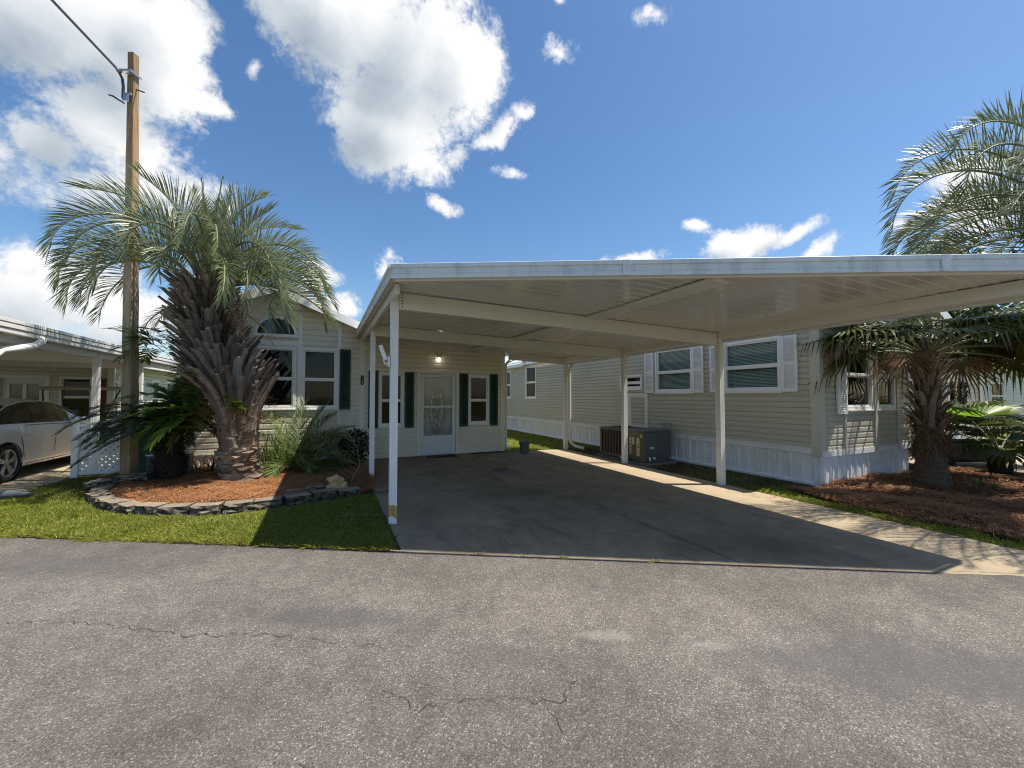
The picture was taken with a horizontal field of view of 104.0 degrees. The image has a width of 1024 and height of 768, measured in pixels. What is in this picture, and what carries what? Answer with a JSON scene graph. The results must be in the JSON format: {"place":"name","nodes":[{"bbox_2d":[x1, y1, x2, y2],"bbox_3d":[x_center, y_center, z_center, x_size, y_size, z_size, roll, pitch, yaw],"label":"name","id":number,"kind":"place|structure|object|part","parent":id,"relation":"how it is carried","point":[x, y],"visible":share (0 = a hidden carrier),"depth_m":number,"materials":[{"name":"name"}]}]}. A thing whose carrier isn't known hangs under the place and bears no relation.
{"place":"outdoors","nodes":[
{"label":"outdoors","id":0,"kind":"place"},
{"bbox_2d":[0,447,117,490],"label":"neighbour driveway","id":1,"kind":"structure","parent":0,"point":[31,476],"depth_m":7.75,"materials":[{"name":"concrete"}]},
{"bbox_2d":[0,398,99,483],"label":"parked car","id":2,"kind":"object","parent":1,"relation":"on","point":[28,428],"visible":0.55,"depth_m":7.66,"materials":[{"name":"silver metal"}]},
{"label":"windows","id":3,"kind":"part","parent":2,"relation":"part of","materials":[{"name":"black glass"}]},
{"bbox_2d":[35,386,120,449],"bbox_3d":[-11.581,0.967,11.016,2.282,1.772,1.080,1,-2,-24],"label":"golf cart","id":4,"kind":"object","parent":1,"relation":"on","point":[61,388],"visible":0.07,"depth_m":10.62,"materials":[{"name":"white plastic"}]},
{"bbox_2d":[0,366,178,444],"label":"neighbour house","id":5,"kind":"structure","parent":0,"point":[20,382],"depth_m":11.85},
{"bbox_2d":[1,378,45,400],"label":"window","id":6,"kind":"structure","parent":5,"relation":"in","point":[22,388],"depth_m":11.46,"materials":[{"name":"white glass"}]},
{"bbox_2d":[58,376,91,416],"bbox_3d":[-12.964,0.454,11.917,0.740,1.350,0.124,1,-2,-24],"label":"window","id":7,"kind":"structure","parent":5,"relation":"in","point":[80,400],"depth_m":11.91,"materials":[{"name":"white paint"}]},
{"bbox_2d":[100,379,106,423],"bbox_3d":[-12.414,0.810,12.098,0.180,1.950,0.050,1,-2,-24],"label":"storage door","id":8,"kind":"structure","parent":5,"relation":"in","point":[103,381],"depth_m":12.10,"materials":[{"name":"wood"}]},
{"bbox_2d":[151,380,159,401],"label":"window","id":9,"kind":"structure","parent":5,"relation":"in","point":[153,381],"depth_m":15.25,"materials":[{"name":"white paint"}]},
{"bbox_2d":[165,381,171,400],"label":"window","id":10,"kind":"structure","parent":5,"relation":"in","point":[167,383],"depth_m":16.53,"materials":[{"name":"white paint"}]},
{"bbox_2d":[0,536,400,551],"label":"verge soil","id":11,"kind":"structure","parent":0,"point":[283,546],"depth_m":4.06,"materials":[{"name":"brown soil"}]},
{"bbox_2d":[0,536,1023,767],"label":"road","id":12,"kind":"structure","parent":0,"point":[119,654],"depth_m":2.28,"materials":[{"name":"grey asphalt"}]},
{"bbox_2d":[0,0,1023,365],"label":"sky","id":13,"kind":"structure","parent":0,"point":[390,131],"materials":[{"name":"blue"}]},
{"bbox_2d":[3,432,1023,547],"bbox_3d":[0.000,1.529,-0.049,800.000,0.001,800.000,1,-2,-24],"label":"ground","id":14,"kind":"structure","parent":0,"point":[537,444],"depth_m":6.98,"materials":[{"name":"green plant"}]},
{"bbox_2d":[27,474,101,497],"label":"dry grass","id":15,"kind":"structure","parent":14,"relation":"on","point":[56,487],"depth_m":6.55,"materials":[{"name":"plant"}]},
{"bbox_2d":[0,316,179,468],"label":"carport","id":16,"kind":"object","parent":14,"relation":"on","point":[24,344],"visible":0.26,"depth_m":7.71,"materials":[{"name":"white paint"}]},
{"bbox_2d":[84,491,111,503],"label":"edging stone","id":17,"kind":"object","parent":14,"relation":"on","point":[88,496],"visible":0.52,"depth_m":5.73,"materials":[{"name":"grey stone"}]},
{"bbox_2d":[88,487,108,492],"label":"edging stone","id":18,"kind":"object","parent":14,"relation":"on","point":[99,489],"visible":0.28,"depth_m":6.01,"materials":[{"name":"grey stone"}]},
{"bbox_2d":[90,483,116,491],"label":"edging stone","id":19,"kind":"object","parent":14,"relation":"on","point":[111,485],"visible":0.32,"depth_m":6.25,"materials":[{"name":"grey stone"}]},
{"bbox_2d":[82,478,113,487],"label":"edging stone","id":20,"kind":"object","parent":19,"relation":"on","point":[99,482],"visible":1,"depth_m":6.23,"materials":[{"name":"grey stone"}]},
{"bbox_2d":[91,494,119,509],"bbox_3d":[-5.647,1.655,5.575,0.361,0.158,0.248,-1,-2,33],"label":"edging stone","id":21,"kind":"object","parent":14,"relation":"on","point":[95,500],"visible":0.4,"depth_m":5.54,"materials":[{"name":"grey stone"}]},
{"bbox_2d":[70,419,150,478],"bbox_3d":[-7.359,1.200,7.708,1.670,1.132,0.120,1,-2,-23],"label":"lattice fence","id":22,"kind":"object","parent":14,"relation":"on","point":[76,470],"visible":0.26,"depth_m":7.48,"materials":[{"name":"white paint"}]},
{"bbox_2d":[98,498,131,511],"bbox_3d":[-5.367,1.645,5.418,0.351,0.143,0.244,-1,-2,21],"label":"edging stone","id":23,"kind":"object","parent":14,"relation":"on","point":[109,505],"visible":0.62,"depth_m":5.35,"materials":[{"name":"grey stone"}]},
{"bbox_2d":[108,52,144,482],"bbox_3d":[-7.012,-2.174,7.292,0.580,7.910,0.313,0,-2,-3],"label":"utility pole","id":24,"kind":"object","parent":14,"relation":"on","point":[130,374],"visible":0.84,"depth_m":7.29,"materials":[{"name":"wood"}]},
{"bbox_2d":[50,0,124,97],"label":"service cable","id":25,"kind":"object","parent":24,"relation":"attached to","point":[91,42],"visible":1,"depth_m":6.93,"materials":[{"name":"black rubber"}]},
{"bbox_2d":[114,500,141,514],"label":"edging stone","id":26,"kind":"object","parent":14,"relation":"on","point":[127,507],"visible":0.62,"depth_m":5.20,"materials":[{"name":"grey stone"}]},
{"bbox_2d":[133,502,169,514],"bbox_3d":[-4.693,1.641,5.213,0.351,0.163,0.250,0,-2,8],"label":"edging stone","id":27,"kind":"object","parent":14,"relation":"on","point":[148,508],"visible":0.61,"depth_m":5.12,"materials":[{"name":"grey stone"}]},
{"bbox_2d":[155,502,194,515],"bbox_3d":[-4.346,1.638,5.173,0.355,0.149,0.232,0,-2,-15],"label":"edging stone","id":28,"kind":"object","parent":14,"relation":"on","point":[180,509],"visible":0.72,"depth_m":5.10,"materials":[{"name":"grey stone"}]},
{"bbox_2d":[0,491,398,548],"bbox_3d":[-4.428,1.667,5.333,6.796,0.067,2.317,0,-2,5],"label":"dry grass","id":29,"kind":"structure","parent":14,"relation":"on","point":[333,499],"depth_m":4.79,"materials":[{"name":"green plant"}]},
{"bbox_2d":[0,476,399,550],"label":"grass","id":30,"kind":"structure","parent":14,"relation":"on","point":[66,497],"depth_m":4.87,"materials":[{"name":"green plant"}]},
{"bbox_2d":[0,490,33,498],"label":"drain hose","id":31,"kind":"object","parent":30,"relation":"on","point":[6,494],"visible":0.96,"depth_m":5.87,"materials":[{"name":"grey plastic"}]},
{"bbox_2d":[188,501,224,516],"bbox_3d":[-4.005,1.645,5.254,0.352,0.147,0.244,0,-2,-15],"label":"edging stone","id":32,"kind":"object","parent":14,"relation":"on","point":[213,508],"visible":0.82,"depth_m":5.18,"materials":[{"name":"grey stone"}]},
{"bbox_2d":[94,458,375,503],"bbox_3d":[-4.888,1.688,6.948,4.410,0.118,3.690,1,-2,-24],"label":"mulch bed","id":33,"kind":"object","parent":14,"relation":"on","point":[131,497],"visible":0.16,"depth_m":6.49,"materials":[{"name":"plant"}]},
{"bbox_2d":[115,472,148,481],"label":"edging stone","id":34,"kind":"object","parent":33,"relation":"on","point":[133,476],"visible":1,"depth_m":6.70,"materials":[{"name":"grey stone"}]},
{"bbox_2d":[50,399,217,480],"bbox_3d":[-6.455,0.992,7.169,2.597,1.489,2.074,1,-2,-24],"label":"sago cycad","id":35,"kind":"object","parent":33,"relation":"on","point":[168,466],"visible":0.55,"depth_m":7.02,"materials":[{"name":"green plant"}]},
{"bbox_2d":[138,426,154,472],"bbox_3d":[-6.953,1.294,7.816,0.640,0.950,0.400,1,-2,-24],"label":"utility box","id":36,"kind":"object","parent":33,"relation":"on","point":[142,460],"visible":0.12,"depth_m":7.61,"materials":[{"name":"green metal"}]},
{"bbox_2d":[145,451,194,477],"bbox_3d":[-6.510,1.538,7.631,0.680,0.450,0.310,1,-2,-24],"label":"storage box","id":37,"kind":"object","parent":33,"relation":"on","point":[188,463],"visible":0.41,"depth_m":7.62,"materials":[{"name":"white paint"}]},
{"bbox_2d":[35,159,340,483],"bbox_3d":[-5.596,-1.177,7.477,4.462,5.877,4.605,1,-2,-24],"label":"pindo palm","id":38,"kind":"object","parent":33,"relation":"on","point":[206,316],"visible":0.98,"depth_m":6.82,"materials":[{"name":"green plant"}]},
{"bbox_2d":[100,325,177,365],"bbox_3d":[-6.596,-0.689,7.167,0.954,0.710,1.198,1,-2,-24],"label":"fern","id":39,"kind":"object","parent":38,"relation":"attached to","point":[145,340],"visible":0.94,"depth_m":7.10,"materials":[{"name":"green plant"}]},
{"bbox_2d":[113,376,214,458],"bbox_3d":[-5.867,0.537,6.772,1.404,1.411,1.774,1,-2,-24],"label":"cycad","id":40,"kind":"object","parent":38,"relation":"attached to","point":[164,412],"visible":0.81,"depth_m":6.64,"materials":[{"name":"green plant"}]},
{"bbox_2d":[167,411,211,444],"bbox_3d":[-5.486,0.736,6.678,0.832,0.610,0.526,-1,-2,21],"label":"fern","id":41,"kind":"object","parent":38,"relation":"attached to","point":[194,420],"visible":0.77,"depth_m":6.75,"materials":[{"name":"green plant"}]},
{"bbox_2d":[177,372,210,395],"bbox_3d":[-5.271,0.008,6.742,0.675,0.436,0.608,-2,-2,41],"label":"fern","id":42,"kind":"object","parent":38,"relation":"attached to","point":[193,389],"visible":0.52,"depth_m":6.71,"materials":[{"name":"green plant"}]},
{"bbox_2d":[216,394,248,409],"bbox_3d":[-4.650,0.303,6.640,0.549,0.288,0.348,0,-2,11],"label":"fern","id":43,"kind":"object","parent":38,"relation":"attached to","point":[236,406],"visible":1,"depth_m":6.66,"materials":[{"name":"green plant"}]},
{"bbox_2d":[190,447,218,473],"bbox_3d":[-5.874,1.520,7.851,1.492,0.858,1.365,-1,-2,32],"label":"strap lily","id":44,"kind":"object","parent":33,"relation":"on","point":[212,467],"visible":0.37,"depth_m":7.69,"materials":[{"name":"green plant"}]},
{"bbox_2d":[286,489,300,493],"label":"edging stone","id":45,"kind":"object","parent":33,"relation":"on","point":[288,490],"visible":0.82,"depth_m":6.00,"materials":[{"name":"grey stone"}]},
{"bbox_2d":[259,418,330,472],"bbox_3d":[-4.701,1.174,8.276,2.642,1.180,2.132,-1,-2,18],"label":"strap lily","id":46,"kind":"object","parent":33,"relation":"on","point":[283,456],"visible":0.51,"depth_m":8.02,"materials":[{"name":"green plant"}]},
{"bbox_2d":[306,485,324,490],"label":"edging stone","id":47,"kind":"object","parent":33,"relation":"on","point":[312,487],"visible":0.74,"depth_m":6.19,"materials":[{"name":"grey stone"}]},
{"bbox_2d":[259,397,377,478],"bbox_3d":[-4.126,1.147,8.159,2.637,1.829,2.189,1,-2,-24],"label":"young palm","id":48,"kind":"object","parent":33,"relation":"on","point":[316,445],"visible":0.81,"depth_m":8.13,"materials":[{"name":"green plant"}]},
{"bbox_2d":[325,474,346,488],"bbox_3d":[-2.765,1.567,6.301,0.322,0.289,0.203,1,-2,-24],"label":"rock ornament","id":49,"kind":"object","parent":33,"relation":"on","point":[336,481],"visible":0.8,"depth_m":6.25,"materials":[{"name":"stone"}]},
{"bbox_2d":[333,420,370,480],"bbox_3d":[-2.868,1.143,7.063,0.844,1.052,0.381,0,-2,7],"label":"dead frond","id":50,"kind":"object","parent":33,"relation":"on","point":[358,455],"visible":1,"depth_m":7.13,"materials":[{"name":"brown plant"}]},
{"bbox_2d":[337,427,368,464],"bbox_3d":[-3.279,1.329,8.364,0.733,0.884,0.732,1,-2,-24],"label":"shrub","id":51,"kind":"object","parent":33,"relation":"on","point":[364,444],"visible":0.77,"depth_m":8.29,"materials":[{"name":"green plant"}]},
{"bbox_2d":[222,499,254,514],"bbox_3d":[-3.655,1.649,5.357,0.357,0.156,0.261,1,-2,-24],"label":"edging stone","id":52,"kind":"object","parent":14,"relation":"on","point":[237,506],"visible":0.8,"depth_m":5.28,"materials":[{"name":"grey stone"}]},
{"bbox_2d":[253,496,282,510],"bbox_3d":[-3.362,1.653,5.518,0.357,0.150,0.248,1,-2,-24],"label":"edging stone","id":53,"kind":"object","parent":14,"relation":"on","point":[266,502],"visible":0.86,"depth_m":5.44,"materials":[{"name":"grey stone"}]},
{"bbox_2d":[283,492,312,506],"bbox_3d":[-3.057,1.661,5.715,0.355,0.166,0.249,2,-3,-44],"label":"edging stone","id":54,"kind":"object","parent":14,"relation":"on","point":[302,498],"visible":0.73,"depth_m":5.66,"materials":[{"name":"grey stone"}]},
{"bbox_2d":[310,488,337,501],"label":"edging stone","id":55,"kind":"object","parent":14,"relation":"on","point":[324,494],"visible":0.77,"depth_m":5.87,"materials":[{"name":"grey stone"}]},
{"bbox_2d":[163,287,513,467],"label":"cottage","id":56,"kind":"structure","parent":14,"relation":"on","point":[454,401],"depth_m":9.73,"materials":[{"name":"beige"}]},
{"bbox_2d":[253,316,297,337],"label":"arched window","id":57,"kind":"structure","parent":56,"relation":"in","point":[282,330],"depth_m":8.91,"materials":[{"name":"glass"}]},
{"bbox_2d":[258,346,295,409],"bbox_3d":[-5.252,-0.126,8.928,0.800,1.420,0.150,1,-2,-24],"label":"window","id":58,"kind":"structure","parent":56,"relation":"in","point":[284,388],"depth_m":8.98,"materials":[{"name":"glass"}]},
{"bbox_2d":[300,348,337,409],"bbox_3d":[-4.465,-0.110,9.287,0.810,1.430,0.150,1,-2,-24],"label":"window","id":59,"kind":"structure","parent":56,"relation":"in","point":[319,366],"depth_m":9.29,"materials":[{"name":"glass"}]},
{"bbox_2d":[340,429,361,449],"bbox_3d":[-3.773,1.298,9.362,0.450,0.440,0.237,1,-2,-24],"label":"carton","id":60,"kind":"object","parent":56,"relation":"attached to","point":[353,439],"visible":0.2,"depth_m":9.28,"materials":[{"name":"paint"}]},
{"bbox_2d":[378,372,404,427],"bbox_3d":[-3.000,0.396,9.939,0.650,1.380,0.150,1,-2,-24],"label":"window","id":61,"kind":"structure","parent":56,"relation":"in","point":[384,377],"depth_m":9.90,"materials":[{"name":"white paint"}]},
{"bbox_2d":[424,377,451,435],"bbox_3d":[-1.959,0.784,10.487,0.950,2.100,0.074,1,-2,-24],"label":"inner door","id":62,"kind":"structure","parent":56,"relation":"in","point":[437,391],"depth_m":10.48,"materials":[{"name":"white glass"}]},
{"bbox_2d":[420,373,455,454],"bbox_3d":[-1.914,0.776,10.389,0.940,2.080,0.099,1,-2,-24],"label":"storm door","id":63,"kind":"structure","parent":56,"relation":"in","point":[432,444],"depth_m":10.39,"materials":[{"name":"white metal"}]},
{"bbox_2d":[435,353,441,361],"bbox_3d":[-1.905,-0.679,10.364,0.167,0.264,0.167,1,-2,-24],"label":"wall lamp","id":64,"kind":"object","parent":56,"relation":"attached to","point":[438,356],"visible":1,"depth_m":10.39,"materials":[{"name":"white glass"}]},
{"bbox_2d":[468,375,489,425],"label":"window","id":65,"kind":"structure","parent":56,"relation":"in","point":[478,385],"depth_m":10.89,"materials":[{"name":"white paint"}]},
{"bbox_2d":[337,486,360,498],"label":"edging stone","id":66,"kind":"object","parent":14,"relation":"on","point":[349,491],"visible":0.63,"depth_m":6.10,"materials":[{"name":"grey stone"}]},
{"bbox_2d":[373,489,387,493],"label":"edging stone","id":67,"kind":"object","parent":14,"relation":"on","point":[380,490],"visible":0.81,"depth_m":6.28,"materials":[{"name":"grey stone"}]},
{"bbox_2d":[596,426,676,466],"bbox_3d":[2.912,1.445,9.616,0.910,0.784,1.800,1,-2,-24],"label":"air conditioner","id":68,"kind":"object","parent":14,"relation":"on","point":[649,447],"visible":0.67,"depth_m":9.02,"materials":[{"name":"grey metal"}]},
{"bbox_2d":[505,252,951,486],"bbox_3d":[3.701,-0.104,14.242,4.759,4.175,15.570,1,-2,-24],"label":"mobile home","id":69,"kind":"object","parent":14,"relation":"on","point":[783,421],"visible":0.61,"depth_m":7.90,"materials":[{"name":"beige plastic"}]},
{"bbox_2d":[507,370,510,398],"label":"window","id":70,"kind":"structure","parent":69,"relation":"in","point":[508,372],"depth_m":18.42,"materials":[{"name":"white paint"}]},
{"bbox_2d":[524,365,535,398],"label":"window","id":71,"kind":"structure","parent":69,"relation":"in","point":[530,373],"depth_m":16.45,"materials":[{"name":"white paint"}]},
{"bbox_2d":[619,374,642,390],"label":"window","id":72,"kind":"structure","parent":69,"relation":"in","point":[634,382],"depth_m":10.83,"materials":[{"name":"white paint"}]},
{"bbox_2d":[654,347,693,393],"bbox_3d":[4.074,-0.317,9.691,0.560,1.110,1.190,1,-2,-24],"label":"window","id":73,"kind":"structure","parent":69,"relation":"in","point":[663,369],"depth_m":9.76,"materials":[{"name":"glass"}]},
{"bbox_2d":[723,335,782,392],"bbox_3d":[4.876,-0.343,7.930,0.560,1.050,1.240,1,-2,-24],"label":"window","id":74,"kind":"structure","parent":69,"relation":"in","point":[733,365],"depth_m":7.93,"materials":[{"name":"glass"}]},
{"bbox_2d":[847,344,875,411],"bbox_3d":[6.232,-0.115,7.238,0.940,1.210,0.150,1,-2,-24],"label":"window","id":75,"kind":"structure","parent":69,"relation":"in","point":[858,398],"depth_m":7.27,"materials":[{"name":"white paint"}]},
{"bbox_2d":[877,347,897,410],"bbox_3d":[7.069,-0.103,7.620,0.700,1.210,0.150,1,-2,-24],"label":"window","id":76,"kind":"structure","parent":69,"relation":"in","point":[889,404],"depth_m":7.65,"materials":[{"name":"white paint"}]},
{"bbox_2d":[727,489,1019,551],"bbox_3d":[4.229,1.649,5.050,0.539,0.100,3.092,1,-2,-24],"label":"pine straw","id":77,"kind":"object","parent":14,"relation":"on","point":[891,525],"visible":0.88,"depth_m":4.57,"materials":[{"name":"brown plant"}]},
{"bbox_2d":[782,464,1023,539],"bbox_3d":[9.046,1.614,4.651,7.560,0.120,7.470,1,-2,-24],"label":"mulch bed","id":78,"kind":"object","parent":14,"relation":"on","point":[887,491],"visible":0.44,"depth_m":5.63,"materials":[{"name":"brown plant"}]},
{"bbox_2d":[788,308,1023,486],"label":"fan palm","id":79,"kind":"object","parent":78,"relation":"on","point":[929,418],"visible":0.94,"depth_m":6.59,"materials":[{"name":"green plant"}]},
{"bbox_2d":[875,86,1023,254],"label":"pindo palm","id":80,"kind":"object","parent":78,"relation":"on","point":[933,214],"visible":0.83,"depth_m":5.42,"materials":[{"name":"green plant"}]},
{"bbox_2d":[909,400,1023,474],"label":"young fan palm","id":81,"kind":"object","parent":78,"relation":"on","point":[1001,460],"visible":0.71,"depth_m":7.40,"materials":[{"name":"green plant"}]},
{"bbox_2d":[966,478,1023,488],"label":"seedling","id":82,"kind":"object","parent":78,"relation":"on","point":[993,485],"visible":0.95,"depth_m":6.42,"materials":[{"name":"green plant"}]},
{"bbox_2d":[992,405,1023,435],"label":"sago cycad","id":83,"kind":"object","parent":78,"relation":"on","point":[1021,416],"visible":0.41,"depth_m":7.62,"materials":[{"name":"green plant"}]},
{"bbox_2d":[908,332,989,455],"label":"house","id":84,"kind":"structure","parent":14,"relation":"on","point":[952,396],"depth_m":11.51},
{"bbox_2d":[949,373,964,438],"bbox_3d":[12.594,0.647,11.379,1.070,1.930,0.050,1,-2,-24],"label":"door","id":85,"kind":"structure","parent":84,"relation":"in","point":[953,396],"depth_m":11.40,"materials":[{"name":"white glass"}]},
{"bbox_2d":[956,381,970,404],"bbox_3d":[12.758,0.217,11.271,0.804,0.776,0.205,1,-2,-24],"label":"wreath","id":86,"kind":"object","parent":84,"relation":"hanging from","point":[959,398],"visible":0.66,"depth_m":11.26,"materials":[{"name":"green plant"}]},
{"bbox_2d":[892,231,1023,340],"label":"broadleaf tree","id":87,"kind":"object","parent":14,"relation":"on","point":[979,311],"visible":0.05,"depth_m":11.68,"materials":[{"name":"green plant"}]},
{"bbox_2d":[982,363,1023,414],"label":"house","id":88,"kind":"structure","parent":14,"relation":"on","point":[1005,393],"depth_m":20.04,"materials":[{"name":"white"}]},
{"bbox_2d":[990,382,1004,404],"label":"window","id":89,"kind":"structure","parent":88,"relation":"in","point":[998,398],"depth_m":19.71,"materials":[{"name":"white paint"}]},
{"bbox_2d":[505,429,593,451],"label":"grass","id":90,"kind":"structure","parent":0,"point":[536,438],"depth_m":13.25,"materials":[{"name":"green plant"}]},
{"bbox_2d":[567,446,815,489],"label":"dry grass","id":91,"kind":"structure","parent":0,"point":[678,467],"depth_m":7.87,"materials":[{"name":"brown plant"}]},
{"bbox_2d":[362,449,1023,575],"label":"driveway","id":92,"kind":"structure","parent":0,"point":[559,503],"depth_m":4.77,"materials":[{"name":"concrete"}]},
{"bbox_2d":[361,462,399,489],"bbox_3d":[-2.680,1.730,7.988,0.636,0.182,3.445,1,-2,-24],"label":"pine straw","id":93,"kind":"object","parent":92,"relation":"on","point":[375,476],"visible":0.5,"depth_m":7.21,"materials":[{"name":"brown plant"}]},
{"bbox_2d":[426,454,457,457],"bbox_3d":[-1.762,1.812,10.046,0.730,0.014,0.400,1,-2,-24],"label":"door mat","id":94,"kind":"object","parent":92,"relation":"on","point":[441,456],"depth_m":9.98,"materials":[{"name":"black rubber"}]},
{"bbox_2d":[493,468,509,471],"bbox_3d":[-0.222,1.759,8.199,0.360,0.006,0.360,1,-2,-24],"label":"cleanout cover","id":95,"kind":"object","parent":92,"relation":"on","point":[500,469],"visible":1,"depth_m":8.22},
{"bbox_2d":[519,437,529,453],"bbox_3d":[0.332,1.629,10.677,0.302,0.418,0.302,1,-2,-24],"label":"pail","id":96,"kind":"object","parent":92,"relation":"on","point":[524,446],"visible":1,"depth_m":10.57,"materials":[{"name":"black plastic"}]},
{"bbox_2d":[355,253,1023,523],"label":"carport","id":97,"kind":"object","parent":92,"relation":"on","point":[565,314],"visible":0.99,"depth_m":4.79,"materials":[{"name":"metal"}]},
{"bbox_2d":[739,484,1023,550],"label":"grass","id":98,"kind":"structure","parent":0,"point":[779,491],"depth_m":4.88,"materials":[{"name":"green plant"}]},
{"bbox_2d":[909,453,1023,473],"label":"patio","id":99,"kind":"structure","parent":0,"point":[982,466],"depth_m":8.76,"materials":[{"name":"concrete"}]},
{"bbox_2d":[913,439,1015,467],"bbox_3d":[9.802,1.497,8.700,1.685,0.560,0.617,0,-2,0],"label":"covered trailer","id":100,"kind":"object","parent":99,"relation":"on","point":[966,457],"visible":0.23,"depth_m":8.42,"materials":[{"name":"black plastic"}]},
{"bbox_2d":[908,396,1021,462],"bbox_3d":[9.994,0.994,9.438,3.046,1.632,2.704,0,-2,9],"label":"young fan palm","id":101,"kind":"object","parent":99,"relation":"on","point":[980,404],"visible":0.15,"depth_m":8.51,"materials":[{"name":"green plant"}]},
{"bbox_2d":[946,416,1023,456],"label":"young fan palm","id":102,"kind":"object","parent":99,"relation":"on","point":[978,431],"visible":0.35,"depth_m":8.48,"materials":[{"name":"green plant"}]},
{"bbox_2d":[1002,429,1021,446],"bbox_3d":[11.216,1.223,8.584,0.700,1.122,0.822,0,-2,12],"label":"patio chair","id":103,"kind":"object","parent":99,"relation":"on","point":[1015,436],"visible":0.04,"depth_m":8.83,"materials":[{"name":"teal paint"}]}
]}

